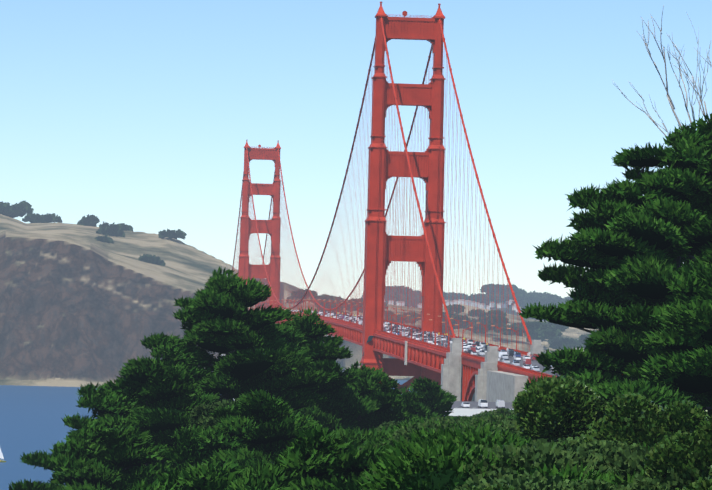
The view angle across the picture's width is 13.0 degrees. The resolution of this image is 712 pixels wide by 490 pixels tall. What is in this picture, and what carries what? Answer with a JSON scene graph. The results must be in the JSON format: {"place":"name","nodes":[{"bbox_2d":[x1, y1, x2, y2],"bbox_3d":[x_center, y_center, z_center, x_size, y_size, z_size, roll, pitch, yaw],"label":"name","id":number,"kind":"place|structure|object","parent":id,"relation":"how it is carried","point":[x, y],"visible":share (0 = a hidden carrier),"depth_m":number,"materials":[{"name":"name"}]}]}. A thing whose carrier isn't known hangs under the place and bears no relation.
{"place":"outdoors","nodes":[
{"label":"outdoors","id":0,"kind":"place"},
{"bbox_2d":[0,380,410,489],"bbox_3d":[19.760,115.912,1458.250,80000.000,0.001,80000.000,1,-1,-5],"label":"sea","id":1,"kind":"structure","parent":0,"point":[31,420],"depth_m":2168.03,"materials":[{"name":"blue liquid"}]},
{"bbox_2d":[0,214,597,386],"bbox_3d":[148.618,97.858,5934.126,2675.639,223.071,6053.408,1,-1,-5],"label":"marin headlands","id":2,"kind":"structure","parent":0,"point":[80,305],"depth_m":3191.05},
{"bbox_2d":[0,201,595,348],"bbox_3d":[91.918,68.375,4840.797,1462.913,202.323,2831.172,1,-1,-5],"label":"ridge trees","id":3,"kind":"object","parent":2,"relation":"on","point":[549,331],"visible":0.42,"depth_m":3791.61,"materials":[{"name":"green plant"}]},
{"bbox_2d":[363,298,521,312],"bbox_3d":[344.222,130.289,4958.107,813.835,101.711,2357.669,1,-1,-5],"label":"hillside houses","id":4,"kind":"structure","parent":2,"relation":"on","point":[470,303],"depth_m":5608.78,"materials":[{"name":"grey"}]},
{"bbox_2d":[362,297,523,310],"bbox_3d":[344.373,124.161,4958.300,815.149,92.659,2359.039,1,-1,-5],"label":"hillside house roofs","id":5,"kind":"structure","parent":4,"relation":"on","point":[465,300],"depth_m":5608.93,"materials":[{"name":"brown"}]},
{"bbox_2d":[0,0,711,298],"label":"sky","id":6,"kind":"structure","parent":0,"point":[141,115],"materials":[{"name":"blue"}]},
{"bbox_2d":[221,338,543,400],"bbox_3d":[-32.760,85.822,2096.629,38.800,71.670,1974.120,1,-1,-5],"label":"pylons","id":7,"kind":"object","parent":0,"point":[451,372],"visible":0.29,"depth_m":1113.10,"materials":[{"name":"concrete"}]},
{"bbox_2d":[451,401,513,408],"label":"parking lot","id":8,"kind":"structure","parent":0,"point":[474,404],"depth_m":904.41,"materials":[{"name":"grey asphalt"}]},
{"bbox_2d":[461,403,469,407],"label":"car","id":9,"kind":"object","parent":8,"relation":"on","point":[467,405],"visible":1,"depth_m":876.38,"materials":[{"name":"paint"}]},
{"bbox_2d":[444,407,512,415],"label":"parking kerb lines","id":10,"kind":"object","parent":8,"relation":"on","point":[463,411],"visible":0.17,"depth_m":867.49,"materials":[{"name":"white paint"}]},
{"bbox_2d":[478,399,487,407],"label":"car","id":11,"kind":"object","parent":8,"relation":"on","point":[482,403],"visible":1,"depth_m":877.04,"materials":[{"name":"paint"}]},
{"bbox_2d":[496,400,504,407],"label":"van","id":12,"kind":"object","parent":8,"relation":"on","point":[500,403],"visible":0.94,"depth_m":877.20,"materials":[{"name":"paint"}]},
{"bbox_2d":[461,352,556,400],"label":"bridge","id":13,"kind":"structure","parent":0,"point":[471,363],"depth_m":1078.30,"materials":[{"name":"red metal"}]},
{"bbox_2d":[481,356,559,375],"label":"approach road","id":14,"kind":"structure","parent":0,"point":[533,362],"depth_m":1042.04,"materials":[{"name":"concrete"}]},
{"bbox_2d":[501,354,507,359],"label":"car","id":15,"kind":"object","parent":14,"relation":"on","point":[504,356],"visible":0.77,"depth_m":1080.41,"materials":[{"name":"paint"}]},
{"bbox_2d":[502,359,509,363],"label":"car","id":16,"kind":"object","parent":14,"relation":"on","point":[507,361],"visible":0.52,"depth_m":1029.63,"materials":[{"name":"paint"}]},
{"bbox_2d":[507,351,513,356],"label":"car","id":17,"kind":"object","parent":14,"relation":"on","point":[510,353],"visible":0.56,"depth_m":1112.53,"materials":[{"name":"paint"}]},
{"bbox_2d":[513,352,520,357],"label":"car","id":18,"kind":"object","parent":14,"relation":"on","point":[517,354],"visible":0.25,"depth_m":1095.04,"materials":[{"name":"paint"}]},
{"bbox_2d":[523,358,530,364],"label":"car","id":19,"kind":"object","parent":14,"relation":"on","point":[526,361],"visible":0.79,"depth_m":1022.53,"materials":[{"name":"paint"}]},
{"bbox_2d":[531,366,539,371],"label":"car","id":20,"kind":"object","parent":14,"relation":"on","point":[535,368],"visible":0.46,"depth_m":959.63,"materials":[{"name":"paint"}]},
{"bbox_3d":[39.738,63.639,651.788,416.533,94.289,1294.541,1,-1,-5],"label":"presidio bluffs","id":21,"kind":"structure","parent":0,"visible":0},
{"bbox_2d":[8,420,177,489],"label":"cypress","id":22,"kind":"object","parent":21,"relation":"on","point":[64,460],"depth_m":250.50,"materials":[{"name":"green plant"}]},
{"bbox_2d":[65,433,158,489],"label":"cypress shade","id":23,"kind":"object","parent":22,"relation":"attached to","point":[121,463],"visible":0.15,"depth_m":250.77,"materials":[{"name":"green plant"}]},
{"bbox_2d":[19,354,219,485],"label":"cypress","id":24,"kind":"object","parent":21,"relation":"on","point":[140,414],"depth_m":285.35,"materials":[{"name":"green plant"}]},
{"bbox_2d":[44,368,190,470],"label":"cypress shade","id":25,"kind":"object","parent":24,"relation":"attached to","point":[162,426],"visible":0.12,"depth_m":285.63,"materials":[{"name":"green plant"}]},
{"bbox_2d":[124,457,244,489],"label":"cypress","id":26,"kind":"object","parent":21,"relation":"on","point":[208,472],"visible":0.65,"depth_m":187.34,"materials":[{"name":"green plant"}]},
{"bbox_2d":[175,474,228,489],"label":"cypress shade","id":27,"kind":"object","parent":26,"relation":"attached to","point":[198,487],"visible":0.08,"depth_m":186.88,"materials":[{"name":"green plant"}]},
{"bbox_2d":[189,397,240,429],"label":"tree","id":28,"kind":"object","parent":21,"relation":"on","point":[207,420],"visible":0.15,"depth_m":261.64,"materials":[{"name":"green plant"}]},
{"bbox_2d":[140,266,339,461],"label":"cypress","id":29,"kind":"object","parent":21,"relation":"on","point":[282,354],"depth_m":305.07,"materials":[{"name":"green plant"}]},
{"bbox_2d":[159,277,316,460],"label":"cypress shade","id":30,"kind":"object","parent":29,"relation":"attached to","point":[245,370],"visible":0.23,"depth_m":304.42,"materials":[{"name":"green plant"}]},
{"bbox_2d":[163,387,332,472],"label":"cypress","id":31,"kind":"object","parent":21,"relation":"on","point":[244,453],"depth_m":246.27,"materials":[{"name":"green plant"}]},
{"bbox_2d":[186,400,299,466],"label":"cypress shade","id":32,"kind":"object","parent":31,"relation":"attached to","point":[271,439],"visible":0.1,"depth_m":246.30,"materials":[{"name":"green plant"}]},
{"bbox_2d":[216,423,394,489],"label":"cypress","id":33,"kind":"object","parent":21,"relation":"on","point":[267,476],"depth_m":171.81,"materials":[{"name":"green plant"}]},
{"bbox_2d":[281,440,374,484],"bbox_3d":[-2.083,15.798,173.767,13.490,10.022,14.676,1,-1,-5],"label":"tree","id":34,"kind":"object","parent":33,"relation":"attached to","point":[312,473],"visible":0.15,"depth_m":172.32,"materials":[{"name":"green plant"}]},
{"bbox_2d":[276,307,381,432],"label":"cypress","id":35,"kind":"object","parent":21,"relation":"on","point":[325,414],"depth_m":327.08,"materials":[{"name":"green plant"}]},
{"bbox_2d":[280,316,363,429],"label":"cypress shade","id":36,"kind":"object","parent":35,"relation":"attached to","point":[314,335],"visible":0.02,"depth_m":326.89,"materials":[{"name":"green plant"}]},
{"bbox_2d":[271,424,393,465],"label":"cypress","id":37,"kind":"object","parent":21,"relation":"on","point":[359,438],"visible":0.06,"depth_m":227.05,"materials":[{"name":"green plant"}]},
{"bbox_2d":[347,442,386,458],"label":"shrub","id":38,"kind":"object","parent":21,"relation":"on","point":[360,448],"depth_m":198.56,"materials":[{"name":"green plant"}]},
{"bbox_2d":[339,361,419,433],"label":"cypress","id":39,"kind":"object","parent":21,"relation":"on","point":[372,378],"depth_m":336.41,"materials":[{"name":"green plant"}]},
{"bbox_2d":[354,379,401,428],"bbox_3d":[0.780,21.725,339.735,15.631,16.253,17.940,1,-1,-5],"label":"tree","id":40,"kind":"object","parent":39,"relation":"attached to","point":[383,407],"depth_m":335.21,"materials":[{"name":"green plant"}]},
{"bbox_2d":[397,385,442,418],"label":"cypress","id":41,"kind":"object","parent":21,"relation":"on","point":[407,398],"visible":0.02,"depth_m":356.34,"materials":[{"name":"green plant"}]},
{"bbox_2d":[402,393,417,413],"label":"cypress shade","id":42,"kind":"object","parent":41,"relation":"attached to","point":[413,412],"depth_m":355.76,"materials":[{"name":"green plant"}]},
{"bbox_2d":[409,377,457,416],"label":"cypress","id":43,"kind":"object","parent":21,"relation":"on","point":[442,400],"visible":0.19,"depth_m":386.86,"materials":[{"name":"green plant"}]},
{"bbox_2d":[418,383,442,414],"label":"cypress shade","id":44,"kind":"object","parent":43,"relation":"attached to","point":[429,389],"visible":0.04,"depth_m":386.74,"materials":[{"name":"green plant"}]},
{"bbox_2d":[397,469,469,489],"bbox_3d":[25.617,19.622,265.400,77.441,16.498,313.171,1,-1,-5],"label":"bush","id":45,"kind":"object","parent":21,"relation":"on","point":[443,481],"depth_m":110.50,"materials":[{"name":"green plant"}]},
{"bbox_2d":[445,416,476,419],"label":"shrub","id":46,"kind":"object","parent":21,"relation":"on","point":[474,418],"visible":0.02,"depth_m":328.03,"materials":[{"name":"green plant"}]},
{"bbox_2d":[464,483,516,489],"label":"shrub","id":47,"kind":"object","parent":21,"relation":"on","point":[501,486],"visible":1,"depth_m":82.79,"materials":[{"name":"green plant"}]},
{"bbox_2d":[471,408,515,417],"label":"shrub","id":48,"kind":"object","parent":21,"relation":"on","point":[500,411],"visible":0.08,"depth_m":376.88,"materials":[{"name":"green plant"}]},
{"bbox_2d":[352,412,660,489],"bbox_3d":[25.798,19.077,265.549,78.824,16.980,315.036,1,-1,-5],"label":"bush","id":49,"kind":"object","parent":21,"relation":"on","point":[422,452],"visible":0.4,"depth_m":112.39,"materials":[{"name":"green plant"}]},
{"bbox_2d":[408,435,643,483],"bbox_3d":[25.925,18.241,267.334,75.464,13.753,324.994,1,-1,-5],"label":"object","id":50,"kind":"object","parent":21,"relation":"on","point":[532,470],"visible":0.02,"depth_m":111.65,"materials":[{"name":"green plant"}]},
{"bbox_2d":[475,346,584,401],"bbox_3d":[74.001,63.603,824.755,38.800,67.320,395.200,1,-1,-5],"label":"concrete pylon","id":51,"kind":"object","parent":21,"relation":"on","point":[493,383],"visible":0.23,"depth_m":995.88,"materials":[{"name":"concrete"}]},
{"bbox_2d":[362,415,711,489],"bbox_3d":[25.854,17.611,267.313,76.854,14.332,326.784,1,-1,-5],"label":"scrub brush","id":52,"kind":"object","parent":21,"relation":"on","point":[542,455],"visible":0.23,"depth_m":111.23,"materials":[{"name":"green plant"}]},
{"bbox_2d":[512,375,607,442],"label":"bush","id":53,"kind":"object","parent":21,"relation":"on","point":[581,397],"visible":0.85,"depth_m":147.08,"materials":[{"name":"green plant"}]},
{"bbox_2d":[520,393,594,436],"bbox_3d":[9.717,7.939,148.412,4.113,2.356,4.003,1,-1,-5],"label":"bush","id":54,"kind":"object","parent":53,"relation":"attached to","point":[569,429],"visible":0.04,"depth_m":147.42,"materials":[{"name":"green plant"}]},
{"bbox_2d":[550,439,648,467],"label":"shrub","id":55,"kind":"object","parent":21,"relation":"on","point":[608,448],"visible":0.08,"depth_m":117.91,"materials":[{"name":"green plant"}]},
{"bbox_2d":[519,112,711,401],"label":"cypress","id":56,"kind":"object","parent":21,"relation":"on","point":[651,264],"depth_m":218.90,"materials":[{"name":"green plant"}]},
{"bbox_2d":[546,127,711,403],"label":"cypress shade","id":57,"kind":"object","parent":56,"relation":"attached to","point":[654,290],"visible":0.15,"depth_m":218.50,"materials":[{"name":"green plant"}]},
{"bbox_2d":[562,478,668,489],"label":"shrub","id":58,"kind":"object","parent":21,"relation":"on","point":[589,484],"visible":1,"depth_m":78.16,"materials":[{"name":"green plant"}]},
{"bbox_2d":[579,392,708,448],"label":"shrub","id":59,"kind":"object","parent":21,"relation":"on","point":[652,420],"visible":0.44,"depth_m":126.85,"materials":[{"name":"green plant"}]},
{"bbox_2d":[620,407,694,446],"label":"shade shrub","id":60,"kind":"object","parent":59,"relation":"attached to","point":[687,423],"visible":0.02,"depth_m":126.92,"materials":[{"name":"green plant"}]},
{"bbox_2d":[590,263,711,416],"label":"cypress","id":61,"kind":"object","parent":21,"relation":"on","point":[695,310],"depth_m":193.46,"materials":[{"name":"green plant"}]},
{"bbox_2d":[612,276,711,407],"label":"cypress shade","id":62,"kind":"object","parent":61,"relation":"attached to","point":[696,384],"visible":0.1,"depth_m":193.60,"materials":[{"name":"plant"}]},
{"bbox_2d":[612,5,711,135],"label":"dead tree","id":63,"kind":"object","parent":21,"relation":"on","point":[671,102],"visible":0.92,"depth_m":324.27,"materials":[{"name":"grey wood"}]},
{"bbox_2d":[631,254,698,379],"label":"cypress","id":64,"kind":"object","parent":21,"relation":"on","point":[690,263],"depth_m":239.93,"materials":[{"name":"green plant"}]},
{"bbox_2d":[642,416,711,489],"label":"shrub","id":65,"kind":"object","parent":21,"relation":"on","point":[688,449],"visible":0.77,"depth_m":106.89,"materials":[{"name":"green plant"}]},
{"bbox_2d":[660,458,693,480],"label":"shade shrub","id":66,"kind":"object","parent":65,"relation":"attached to","point":[673,468],"visible":0.02,"depth_m":107.02,"materials":[{"name":"green plant"}]},
{"bbox_2d":[682,476,711,489],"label":"shrub","id":67,"kind":"object","parent":21,"relation":"on","point":[702,483],"visible":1,"depth_m":68.72,"materials":[{"name":"green plant"}]},
{"bbox_3d":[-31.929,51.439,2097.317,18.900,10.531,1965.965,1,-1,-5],"label":"roadway","id":68,"kind":"object","parent":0,"visible":0},
{"bbox_2d":[276,311,530,372],"bbox_3d":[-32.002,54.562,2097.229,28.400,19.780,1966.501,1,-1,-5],"label":"deck truss","id":69,"kind":"object","parent":68,"relation":"on","point":[422,356],"visible":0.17,"depth_m":1344.10,"materials":[{"name":"red metal"}]},
{"bbox_2d":[252,299,516,351],"bbox_3d":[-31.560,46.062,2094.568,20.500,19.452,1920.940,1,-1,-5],"label":"lamp posts","id":70,"kind":"object","parent":69,"relation":"on","point":[358,307],"visible":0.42,"depth_m":1410.43,"materials":[{"name":"red metal"}]},
{"bbox_2d":[261,299,510,328],"bbox_3d":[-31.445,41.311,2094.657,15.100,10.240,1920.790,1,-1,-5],"label":"lamp heads","id":71,"kind":"object","parent":70,"relation":"on","point":[397,313],"visible":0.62,"depth_m":1525.56,"materials":[{"name":"red metal"}]},
{"bbox_2d":[404,341,407,364],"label":"paint enclosure","id":72,"kind":"object","parent":69,"relation":"attached to","point":[405,359],"visible":1,"depth_m":1292.24,"materials":[{"name":"beige"}]},
{"bbox_2d":[478,351,484,355],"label":"car","id":73,"kind":"object","parent":68,"relation":"on","point":[481,353],"visible":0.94,"depth_m":1118.59,"materials":[{"name":"paint"}]},
{"bbox_3d":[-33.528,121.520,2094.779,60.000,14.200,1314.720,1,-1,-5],"label":"tower piers","id":74,"kind":"object","parent":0,"visible":0},
{"bbox_2d":[238,2,445,392],"bbox_3d":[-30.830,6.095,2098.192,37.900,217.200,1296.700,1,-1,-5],"label":"bridge towers","id":75,"kind":"structure","parent":74,"relation":"on","point":[425,164],"depth_m":1457.72,"materials":[{"name":"red metal"}]},
{"bbox_2d":[362,336,373,355],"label":"maintenance net","id":76,"kind":"object","parent":75,"relation":"on","point":[370,338],"visible":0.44,"depth_m":1450.49,"materials":[{"name":"grey"}]},
{"bbox_2d":[231,17,531,352],"bbox_3d":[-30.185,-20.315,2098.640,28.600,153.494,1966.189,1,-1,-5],"label":"suspension cables","id":77,"kind":"object","parent":75,"relation":"on","point":[326,277],"visible":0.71,"depth_m":1450.87,"materials":[{"name":"red metal"}]}
]}

